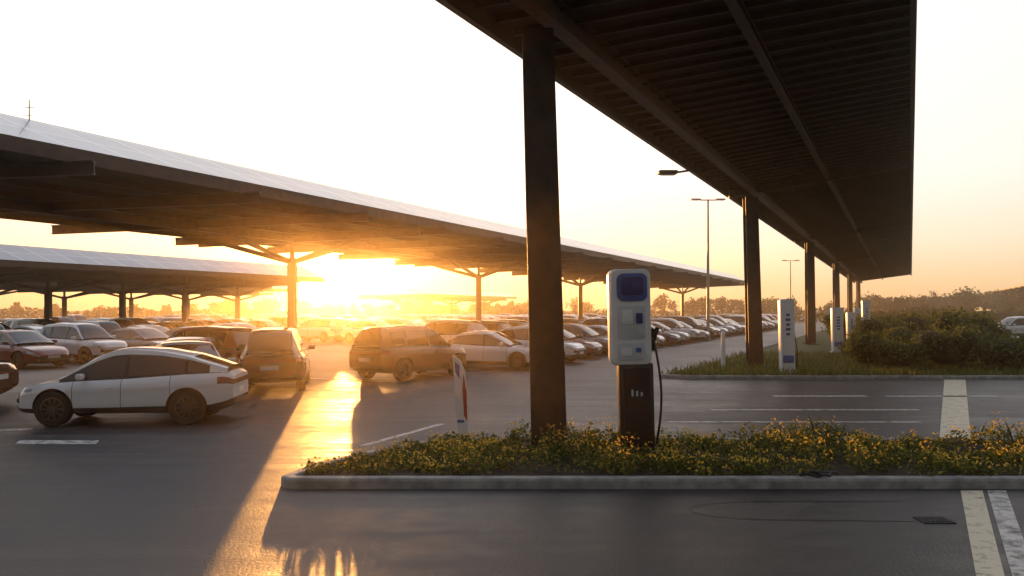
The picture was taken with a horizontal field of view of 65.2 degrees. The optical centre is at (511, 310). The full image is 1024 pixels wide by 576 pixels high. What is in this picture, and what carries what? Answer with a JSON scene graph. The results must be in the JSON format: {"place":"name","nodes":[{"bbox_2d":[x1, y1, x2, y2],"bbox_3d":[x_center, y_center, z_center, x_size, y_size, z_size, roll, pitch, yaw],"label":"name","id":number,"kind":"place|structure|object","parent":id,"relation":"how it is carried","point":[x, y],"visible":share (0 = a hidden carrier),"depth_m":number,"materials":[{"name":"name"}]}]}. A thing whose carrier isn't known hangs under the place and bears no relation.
{"place":"outdoors","nodes":[
{"label":"outdoors","id":0,"kind":"place"},
{"bbox_2d":[0,311,844,316],"bbox_3d":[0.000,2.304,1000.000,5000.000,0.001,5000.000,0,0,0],"label":"ground","id":1,"kind":"structure","parent":0,"point":[283,312],"depth_m":594.68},
{"bbox_2d":[0,304,1023,321],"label":"distant hedge","id":2,"kind":"object","parent":1,"relation":"on","point":[1003,313],"visible":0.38,"depth_m":153.52,"materials":[{"name":"green plant"}]},
{"bbox_2d":[0,317,1023,575],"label":"asphalt parking lot","id":3,"kind":"structure","parent":1,"relation":"on","point":[150,495],"depth_m":9.73,"materials":[{"name":"grey asphalt"}]},
{"bbox_2d":[0,362,18,393],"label":"parked car","id":4,"kind":"object","parent":3,"relation":"on","point":[9,376],"visible":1,"depth_m":19.61,"materials":[{"name":"black paint"}]},
{"bbox_2d":[12,325,44,332],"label":"parked car","id":5,"kind":"object","parent":3,"relation":"on","point":[37,328],"visible":0.04,"depth_m":38.04,"materials":[{"name":"silver paint"}]},
{"bbox_2d":[9,318,56,328],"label":"parked car","id":6,"kind":"object","parent":3,"relation":"on","point":[32,321],"visible":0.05,"depth_m":49.57,"materials":[{"name":"grey paint"}]},
{"bbox_2d":[0,329,68,368],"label":"parked car","id":7,"kind":"object","parent":3,"relation":"on","point":[20,348],"visible":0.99,"depth_m":31.79,"materials":[{"name":"red paint"}]},
{"bbox_2d":[52,317,73,322],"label":"parked car","id":8,"kind":"object","parent":3,"relation":"on","point":[61,319],"visible":0.04,"depth_m":68.52,"materials":[{"name":"black paint"}]},
{"bbox_2d":[60,314,86,320],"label":"parked car","id":9,"kind":"object","parent":3,"relation":"on","point":[76,317],"visible":0.09,"depth_m":87.34,"materials":[{"name":"silver paint"}]},
{"bbox_2d":[40,323,127,363],"bbox_3d":[-19.131,1.421,35.601,4.407,1.757,2.139,0,0,25],"label":"parked car","id":10,"kind":"object","parent":3,"relation":"on","point":[84,343],"visible":0.7,"depth_m":34.83,"materials":[{"name":"white paint"}]},
{"bbox_2d":[69,320,120,332],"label":"parked car","id":11,"kind":"object","parent":3,"relation":"on","point":[108,326],"visible":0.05,"depth_m":40.72,"materials":[{"name":"silver paint"}]},
{"bbox_2d":[107,317,149,327],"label":"parked car","id":12,"kind":"object","parent":3,"relation":"on","point":[124,322],"visible":0.11,"depth_m":55.15,"materials":[{"name":"silver paint"}]},
{"bbox_2d":[17,346,247,426],"bbox_3d":[-7.848,1.526,16.750,4.260,1.547,2.068,0,0,-6],"label":"parked car","id":13,"kind":"object","parent":3,"relation":"on","point":[182,386],"visible":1,"depth_m":16.02,"materials":[{"name":"white paint"}]},
{"bbox_2d":[109,327,170,346],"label":"parked car","id":14,"kind":"object","parent":3,"relation":"on","point":[137,336],"visible":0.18,"depth_m":37.75,"materials":[{"name":"grey paint"}]},
{"bbox_2d":[0,282,286,317],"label":"solar carport canopy","id":15,"kind":"object","parent":3,"relation":"on","point":[83,290],"visible":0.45,"depth_m":86.73,"materials":[{"name":"metal"}]},
{"bbox_2d":[127,324,169,332],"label":"parked car","id":16,"kind":"object","parent":3,"relation":"on","point":[163,329],"visible":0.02,"depth_m":43.85,"materials":[{"name":"white paint"}]},
{"bbox_2d":[143,317,164,322],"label":"parked car","id":17,"kind":"object","parent":3,"relation":"on","point":[155,319],"visible":0.14,"depth_m":77.42,"materials":[{"name":"white paint"}]},
{"bbox_2d":[0,244,323,322],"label":"solar carport canopy","id":18,"kind":"object","parent":3,"relation":"on","point":[65,268],"visible":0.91,"depth_m":55.40,"materials":[{"name":"metal"}]},
{"bbox_2d":[152,321,185,328],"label":"parked car","id":19,"kind":"object","parent":3,"relation":"on","point":[170,324],"visible":0.11,"depth_m":58.03,"materials":[{"name":"black paint"}]},
{"bbox_2d":[157,317,193,322],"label":"parked car","id":20,"kind":"object","parent":3,"relation":"on","point":[177,319],"visible":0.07,"depth_m":64.62,"materials":[{"name":"silver paint"}]},
{"bbox_2d":[164,326,191,335],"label":"parked car","id":21,"kind":"object","parent":3,"relation":"on","point":[170,332],"visible":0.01,"depth_m":40.98,"materials":[{"name":"silver paint"}]},
{"bbox_2d":[164,337,218,352],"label":"parked car","id":22,"kind":"object","parent":3,"relation":"on","point":[211,340],"visible":0.02,"depth_m":23.94,"materials":[{"name":"white paint"}]},
{"bbox_2d":[156,340,235,361],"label":"parked car","id":23,"kind":"object","parent":3,"relation":"on","point":[208,347],"visible":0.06,"depth_m":20.63,"materials":[{"name":"silver paint"}]},
{"bbox_2d":[190,314,209,319],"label":"parked car","id":24,"kind":"object","parent":3,"relation":"on","point":[197,316],"visible":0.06,"depth_m":103.42,"materials":[{"name":"silver paint"}]},
{"bbox_2d":[183,319,218,325],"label":"parked car","id":25,"kind":"object","parent":3,"relation":"on","point":[204,322],"visible":0.09,"depth_m":60.94,"materials":[{"name":"white paint"}]},
{"bbox_2d":[154,326,253,361],"bbox_3d":[-10.119,1.393,25.999,4.548,1.814,2.208,0,0,26],"label":"parked car","id":26,"kind":"object","parent":3,"relation":"on","point":[231,341],"visible":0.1,"depth_m":24.81,"materials":[{"name":"red paint"}]},
{"bbox_2d":[208,314,229,319],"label":"parked car","id":27,"kind":"object","parent":3,"relation":"on","point":[217,316],"visible":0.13,"depth_m":106.67,"materials":[{"name":"grey paint"}]},
{"bbox_2d":[215,318,246,323],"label":"parked car","id":28,"kind":"object","parent":3,"relation":"on","point":[228,320],"visible":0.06,"depth_m":63.93,"materials":[{"name":"silver paint"}]},
{"bbox_2d":[212,322,256,328],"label":"parked car","id":29,"kind":"object","parent":3,"relation":"on","point":[240,324],"visible":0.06,"depth_m":43.66,"materials":[{"name":"silver paint"}]},
{"bbox_2d":[248,315,268,318],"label":"parked car","id":30,"kind":"object","parent":3,"relation":"on","point":[261,316],"visible":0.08,"depth_m":112.92,"materials":[{"name":"white paint"}]},
{"bbox_2d":[247,320,281,327],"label":"parked car","id":31,"kind":"object","parent":3,"relation":"on","point":[262,323],"visible":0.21,"depth_m":66.64,"materials":[{"name":"grey paint"}]},
{"bbox_2d":[238,327,314,389],"bbox_3d":[-7.150,1.396,24.298,2.200,1.808,4.532,0,0,-12],"label":"parked car","id":32,"kind":"object","parent":3,"relation":"on","point":[273,354],"visible":0.88,"depth_m":22.23,"materials":[{"name":"red paint"}]},
{"bbox_2d":[267,316,301,326],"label":"parked car","id":33,"kind":"object","parent":3,"relation":"on","point":[281,321],"visible":0.09,"depth_m":69.70,"materials":[{"name":"silver paint"}]},
{"bbox_2d":[297,316,317,321],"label":"parked car","id":34,"kind":"object","parent":3,"relation":"on","point":[302,318],"visible":0.03,"depth_m":72.62,"materials":[{"name":"white paint"}]},
{"bbox_2d":[297,317,344,342],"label":"parked car","id":35,"kind":"object","parent":3,"relation":"on","point":[324,329],"visible":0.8,"depth_m":57.36,"materials":[{"name":"white paint"}]},
{"bbox_2d":[320,315,343,317],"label":"parked car","id":36,"kind":"object","parent":3,"relation":"on","point":[334,316],"visible":0.05,"depth_m":81.79,"materials":[{"name":"red paint"}]},
{"bbox_2d":[341,315,361,318],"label":"parked car","id":37,"kind":"object","parent":3,"relation":"on","point":[350,316],"visible":0.06,"depth_m":84.67,"materials":[{"name":"blue paint"}]},
{"bbox_2d":[249,369,472,389],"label":"parking bay lines","id":38,"kind":"object","parent":3,"relation":"on","point":[341,379],"visible":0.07,"depth_m":26.20,"materials":[{"name":"white paint"}]},
{"bbox_2d":[340,319,388,343],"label":"parked car","id":39,"kind":"object","parent":3,"relation":"on","point":[349,332],"visible":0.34,"depth_m":54.90,"materials":[{"name":"white paint"}]},
{"bbox_2d":[0,113,743,329],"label":"solar carport canopy","id":40,"kind":"object","parent":3,"relation":"on","point":[69,181],"visible":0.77,"depth_m":30.27,"materials":[{"name":"metal"}]},
{"bbox_2d":[377,318,415,324],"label":"parked car","id":41,"kind":"object","parent":3,"relation":"on","point":[397,321],"visible":0.1,"depth_m":57.56,"materials":[{"name":"white paint"}]},
{"bbox_2d":[392,315,420,319],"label":"parked car","id":42,"kind":"object","parent":3,"relation":"on","point":[411,317],"visible":0.09,"depth_m":87.11,"materials":[{"name":"white paint"}]},
{"bbox_2d":[349,325,465,380],"bbox_3d":[-3.451,1.396,27.598,2.200,1.808,4.532,0,0,35],"label":"parked car","id":43,"kind":"object","parent":3,"relation":"on","point":[401,352],"visible":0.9,"depth_m":26.15,"materials":[{"name":"red paint"}]},
{"bbox_2d":[416,314,433,319],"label":"parked car","id":44,"kind":"object","parent":3,"relation":"on","point":[423,316],"visible":0.04,"depth_m":89.87,"materials":[{"name":"white paint"}]},
{"bbox_2d":[419,318,445,322],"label":"parked car","id":45,"kind":"object","parent":3,"relation":"on","point":[428,320],"visible":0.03,"depth_m":63.28,"materials":[{"name":"silver paint"}]},
{"bbox_2d":[358,289,516,314],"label":"solar carport canopy","id":46,"kind":"object","parent":3,"relation":"on","point":[444,296],"visible":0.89,"depth_m":141.49,"materials":[{"name":"metal"}]},
{"bbox_2d":[425,319,486,339],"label":"parked car","id":47,"kind":"object","parent":3,"relation":"on","point":[446,329],"visible":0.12,"depth_m":38.74,"materials":[{"name":"white paint"}]},
{"bbox_2d":[452,355,469,437],"bbox_3d":[-0.890,1.540,14.100,0.315,1.520,0.200,0,0,0],"label":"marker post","id":48,"kind":"object","parent":3,"relation":"on","point":[460,384],"visible":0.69,"depth_m":14.07,"materials":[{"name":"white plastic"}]},
{"bbox_2d":[456,316,489,319],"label":"parked car","id":49,"kind":"object","parent":3,"relation":"on","point":[470,318],"visible":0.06,"depth_m":69.00,"materials":[{"name":"silver paint"}]},
{"bbox_2d":[445,330,529,369],"bbox_3d":[-0.902,1.547,32.001,4.632,1.505,2.200,0,0,17],"label":"parked car","id":50,"kind":"object","parent":3,"relation":"on","point":[484,347],"visible":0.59,"depth_m":31.16,"materials":[{"name":"white paint"}]},
{"bbox_2d":[474,320,511,330],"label":"parked car","id":51,"kind":"object","parent":3,"relation":"on","point":[491,325],"visible":0.04,"depth_m":41.36,"materials":[{"name":"grey paint"}]},
{"bbox_2d":[0,395,998,444],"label":"parking bay lines","id":52,"kind":"object","parent":3,"relation":"on","point":[91,441],"visible":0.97,"depth_m":16.53,"materials":[{"name":"white paint"}]},
{"bbox_2d":[493,319,528,326],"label":"parked car","id":53,"kind":"object","parent":3,"relation":"on","point":[513,323],"visible":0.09,"depth_m":44.20,"materials":[{"name":"silver paint"}]},
{"bbox_2d":[10,286,1023,316],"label":"distant treeline","id":54,"kind":"object","parent":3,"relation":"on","point":[968,300],"visible":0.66,"depth_m":186.07,"materials":[{"name":"green plant"}]},
{"bbox_2d":[505,316,528,321],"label":"parked car","id":55,"kind":"object","parent":3,"relation":"on","point":[525,318],"visible":0.1,"depth_m":77.27,"materials":[{"name":"white paint"}]},
{"bbox_2d":[498,325,585,361],"bbox_3d":[0.998,1.477,35.801,4.532,1.646,2.200,0,0,26],"label":"parked car","id":56,"kind":"object","parent":3,"relation":"on","point":[573,350],"visible":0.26,"depth_m":35.17,"materials":[{"name":"white paint"}]},
{"bbox_2d":[563,318,584,323],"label":"parked car","id":57,"kind":"object","parent":3,"relation":"on","point":[569,320],"visible":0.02,"depth_m":52.47,"materials":[{"name":"silver paint"}]},
{"bbox_2d":[563,328,602,358],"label":"parked car","id":58,"kind":"object","parent":3,"relation":"on","point":[593,347],"visible":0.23,"depth_m":38.09,"materials":[{"name":"silver paint"}]},
{"bbox_2d":[563,323,607,355],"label":"parked car","id":59,"kind":"object","parent":3,"relation":"on","point":[583,331],"visible":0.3,"depth_m":41.10,"materials":[{"name":"grey paint"}]},
{"bbox_2d":[586,325,607,336],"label":"parked car","id":60,"kind":"object","parent":3,"relation":"on","point":[602,330],"visible":0.04,"depth_m":44.02,"materials":[{"name":"silver paint"}]},
{"bbox_2d":[582,318,657,343],"bbox_3d":[6.272,1.377,47.451,4.631,1.847,2.248,0,0,27],"label":"parked car","id":61,"kind":"object","parent":3,"relation":"on","point":[600,321],"visible":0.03,"depth_m":47.37,"materials":[{"name":"grey paint"}]},
{"bbox_2d":[281,438,1023,488],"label":"planting island kerb","id":62,"kind":"structure","parent":3,"relation":"on","point":[847,478],"depth_m":10.32,"materials":[{"name":"concrete"}]},
{"bbox_2d":[607,269,664,456],"bbox_3d":[1.892,0.784,12.287,0.844,2.842,0.527,0,0,0],"label":"ev charging station","id":63,"kind":"object","parent":62,"relation":"on","point":[632,335],"visible":0.93,"depth_m":12.08,"materials":[{"name":"white plastic"}]},
{"bbox_2d":[299,411,1023,475],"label":"groundcover planting","id":64,"kind":"object","parent":62,"relation":"on","point":[802,438],"visible":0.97,"depth_m":11.53,"materials":[{"name":"green plant"}]},
{"bbox_2d":[800,470,838,477],"bbox_3d":[4.013,2.122,10.407,0.541,0.080,0.210,0,0,0],"label":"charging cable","id":65,"kind":"object","parent":62,"relation":"on","point":[818,473],"visible":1,"depth_m":10.38,"materials":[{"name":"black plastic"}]},
{"bbox_2d":[656,335,665,344],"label":"parked car","id":66,"kind":"object","parent":3,"relation":"on","point":[661,340],"visible":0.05,"depth_m":49.03,"materials":[{"name":"white paint"}]},
{"bbox_2d":[651,324,680,345],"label":"parked car","id":67,"kind":"object","parent":3,"relation":"on","point":[671,338],"visible":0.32,"depth_m":51.61,"materials":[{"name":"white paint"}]},
{"bbox_2d":[651,321,690,343],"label":"parked car","id":68,"kind":"object","parent":3,"relation":"on","point":[684,336],"visible":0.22,"depth_m":54.71,"materials":[{"name":"white paint"}]},
{"bbox_2d":[435,0,916,450],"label":"solar carport canopy","id":69,"kind":"object","parent":3,"relation":"on","point":[793,121],"visible":0.87,"depth_m":18.63,"materials":[{"name":"metal"}]},
{"bbox_2d":[657,170,689,175],"bbox_3d":[5.265,-4.490,26.000,1.035,0.180,0.350,0,0,0],"label":"canopy floodlight","id":70,"kind":"object","parent":69,"relation":"attached to","point":[667,172],"visible":1,"depth_m":25.84,"materials":[{"name":"metal"}]},
{"bbox_2d":[651,318,700,342],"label":"parked car","id":71,"kind":"object","parent":3,"relation":"on","point":[674,324],"visible":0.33,"depth_m":57.63,"materials":[{"name":"white paint"}]},
{"bbox_2d":[662,316,716,339],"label":"parked car","id":72,"kind":"object","parent":3,"relation":"on","point":[693,322],"visible":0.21,"depth_m":63.17,"materials":[{"name":"silver paint"}]},
{"bbox_2d":[679,321,709,340],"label":"parked car","id":73,"kind":"object","parent":3,"relation":"on","point":[705,334],"visible":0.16,"depth_m":60.11,"materials":[{"name":"white paint"}]},
{"bbox_2d":[690,198,725,339],"bbox_3d":[15.190,-3.180,62.000,2.650,10.960,0.386,0,0,0],"label":"street lamp","id":74,"kind":"object","parent":3,"relation":"on","point":[708,300],"visible":0.94,"depth_m":61.92,"materials":[{"name":"metal"}]},
{"bbox_2d":[696,319,720,337],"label":"parked car","id":75,"kind":"object","parent":3,"relation":"on","point":[717,329],"visible":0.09,"depth_m":65.89,"materials":[{"name":"grey paint"}]},
{"bbox_2d":[701,320,728,336],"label":"parked car","id":76,"kind":"object","parent":3,"relation":"on","point":[725,330],"visible":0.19,"depth_m":68.31,"materials":[{"name":"white paint"}]},
{"bbox_2d":[698,318,735,335],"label":"parked car","id":77,"kind":"object","parent":3,"relation":"on","point":[718,323],"visible":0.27,"depth_m":71.24,"materials":[{"name":"white paint"}]},
{"bbox_2d":[693,315,741,334],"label":"parked car","id":78,"kind":"object","parent":3,"relation":"on","point":[736,326],"visible":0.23,"depth_m":74.22,"materials":[{"name":"white paint"}]},
{"bbox_2d":[721,331,725,368],"bbox_3d":[8.052,1.550,30.500,0.340,1.500,0.340,0,0,0],"label":"bollard","id":79,"kind":"object","parent":3,"relation":"on","point":[723,358],"visible":0.72,"depth_m":30.43,"materials":[{"name":"white plastic"}]},
{"bbox_2d":[725,319,744,334],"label":"parked car","id":80,"kind":"object","parent":3,"relation":"on","point":[743,330],"visible":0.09,"depth_m":76.31,"materials":[{"name":"grey paint"}]},
{"bbox_2d":[722,315,762,328],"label":"parked car","id":81,"kind":"object","parent":3,"relation":"on","point":[739,319],"visible":0.2,"depth_m":85.47,"materials":[{"name":"silver paint"}]},
{"bbox_2d":[762,316,777,329],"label":"parked car","id":82,"kind":"object","parent":3,"relation":"on","point":[765,319],"visible":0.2,"depth_m":95.74,"materials":[{"name":"silver paint"}]},
{"bbox_2d":[781,260,799,298],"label":"street lamp","id":83,"kind":"object","parent":3,"relation":"on","point":[790,273],"visible":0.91,"depth_m":119.91,"materials":[{"name":"metal"}]},
{"bbox_2d":[689,501,902,520],"bbox_3d":[3.369,2.296,9.170,2.662,0.001,0.924,0,0,0],"label":"asphalt seal line","id":84,"kind":"object","parent":3,"relation":"on","point":[799,501],"visible":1,"depth_m":9.61,"materials":[{"name":"black asphalt"}]},
{"bbox_2d":[661,329,1023,379],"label":"grass island kerb","id":85,"kind":"structure","parent":3,"relation":"on","point":[823,340],"depth_m":26.67,"materials":[{"name":"concrete"}]},
{"bbox_2d":[778,299,797,372],"bbox_3d":[9.776,0.920,28.400,0.659,2.640,0.500,-1,0,0],"label":"charging totem","id":86,"kind":"object","parent":85,"relation":"on","point":[786,338],"visible":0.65,"depth_m":28.23,"materials":[{"name":"white metal"}]},
{"bbox_2d":[829,307,845,352],"bbox_3d":[17.098,1.045,42.000,0.738,2.390,0.500,-1,0,0],"label":"charging totem","id":87,"kind":"object","parent":85,"relation":"on","point":[837,331],"visible":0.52,"depth_m":41.83,"materials":[{"name":"white metal"}]},
{"bbox_2d":[816,312,879,337],"bbox_3d":[25.274,1.153,60.090,4.493,2.272,4.045,0,0,32],"label":"shrub","id":88,"kind":"object","parent":85,"relation":"on","point":[826,320],"visible":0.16,"depth_m":59.59,"materials":[{"name":"green plant"}]},
{"bbox_2d":[846,312,855,338],"bbox_3d":[20.365,1.170,48.000,0.626,2.140,0.500,-1,0,0],"label":"charging totem","id":89,"kind":"object","parent":85,"relation":"on","point":[850,319],"visible":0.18,"depth_m":47.83,"materials":[{"name":"white metal"}]},
{"bbox_2d":[861,300,870,319],"bbox_3d":[24.811,0.770,56.000,0.682,2.940,0.500,-1,0,0],"label":"charging totem","id":90,"kind":"object","parent":85,"relation":"on","point":[865,307],"visible":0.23,"depth_m":55.83,"materials":[{"name":"white metal"}]},
{"bbox_2d":[838,330,898,366],"bbox_3d":[13.852,1.466,30.911,2.335,1.479,2.336,0,0,0],"label":"shrub","id":91,"kind":"object","parent":85,"relation":"on","point":[855,346],"visible":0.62,"depth_m":30.42,"materials":[{"name":"green plant"}]},
{"bbox_2d":[844,315,907,340],"bbox_3d":[19.271,1.240,41.908,3.415,1.984,3.145,0,0,0],"label":"shrub","id":92,"kind":"object","parent":85,"relation":"on","point":[865,325],"visible":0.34,"depth_m":41.28,"materials":[{"name":"green plant"}]},
{"bbox_2d":[858,335,936,369],"bbox_3d":[14.484,1.601,30.001,2.641,1.330,2.756,0,0,0],"label":"shrub","id":93,"kind":"object","parent":85,"relation":"on","point":[901,353],"visible":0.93,"depth_m":29.37,"materials":[{"name":"green plant"}]},
{"bbox_2d":[873,311,932,330],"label":"shrub","id":94,"kind":"object","parent":85,"relation":"on","point":[915,318],"visible":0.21,"depth_m":44.53,"materials":[{"name":"green plant"}]},
{"bbox_2d":[880,319,933,363],"bbox_3d":[16.886,1.263,33.046,3.186,1.887,2.763,0,0,18],"label":"shrub","id":95,"kind":"object","parent":85,"relation":"on","point":[905,333],"visible":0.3,"depth_m":33.05,"materials":[{"name":"green plant"}]},
{"bbox_2d":[888,310,927,319],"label":"shrub","id":96,"kind":"object","parent":85,"relation":"on","point":[902,314],"visible":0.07,"depth_m":68.94,"materials":[{"name":"green plant"}]},
{"bbox_2d":[906,322,990,368],"bbox_3d":[16.328,1.316,29.898,2.810,1.790,3.197,0,0,42],"label":"shrub","id":97,"kind":"object","parent":85,"relation":"on","point":[959,346],"visible":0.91,"depth_m":29.25,"materials":[{"name":"green plant"}]},
{"bbox_2d":[918,306,1001,330],"bbox_3d":[24.373,0.989,44.056,4.280,2.482,4.270,0,0,0],"label":"shrub","id":98,"kind":"object","parent":85,"relation":"on","point":[928,318],"visible":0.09,"depth_m":43.67,"materials":[{"name":"green plant"}]},
{"bbox_2d":[928,306,1011,361],"bbox_3d":[18.094,1.022,31.698,3.226,2.407,3.196,0,0,0],"label":"shrub","id":99,"kind":"object","parent":85,"relation":"on","point":[949,321],"visible":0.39,"depth_m":31.66,"materials":[{"name":"green plant"}]},
{"bbox_2d":[966,328,1023,368],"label":"shrub","id":100,"kind":"object","parent":85,"relation":"on","point":[1005,351],"visible":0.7,"depth_m":29.01,"materials":[{"name":"green plant"}]},
{"bbox_2d":[992,333,1023,367],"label":"shrub","id":101,"kind":"object","parent":85,"relation":"on","point":[999,336],"visible":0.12,"depth_m":30.00,"materials":[{"name":"green plant"}]},
{"bbox_2d":[913,517,956,523],"bbox_3d":[4.620,2.291,8.750,0.340,0.018,0.260,0,0,0],"label":"drain cover","id":102,"kind":"object","parent":3,"relation":"on","point":[934,520],"visible":1,"depth_m":8.71,"materials":[{"name":"metal"}]},
{"bbox_2d":[940,380,1004,575],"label":"painted lane line","id":103,"kind":"object","parent":3,"relation":"on","point":[983,544],"visible":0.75,"depth_m":9.32,"materials":[{"name":"beige paint"}]},
{"bbox_2d":[987,490,1023,575],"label":"painted lane line","id":104,"kind":"object","parent":3,"relation":"on","point":[1012,538],"visible":1,"depth_m":8.35,"materials":[{"name":"white paint"}]},
{"bbox_2d":[992,285,1023,299],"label":"solar carport canopy","id":105,"kind":"object","parent":3,"relation":"on","point":[1012,289],"visible":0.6,"depth_m":170.23,"materials":[{"name":"metal"}]},
{"bbox_2d":[996,316,1023,335],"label":"parked car","id":106,"kind":"object","parent":3,"relation":"on","point":[1016,323],"visible":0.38,"depth_m":65.22,"materials":[{"name":"white paint"}]},
{"bbox_2d":[0,0,1023,310],"label":"sky","id":107,"kind":"structure","parent":0,"point":[408,101],"materials":[{"name":"white"}]},
{"bbox_2d":[661,349,1023,374],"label":"grass","id":108,"kind":"structure","parent":0,"point":[717,369],"depth_m":28.54,"materials":[{"name":"green plant"}]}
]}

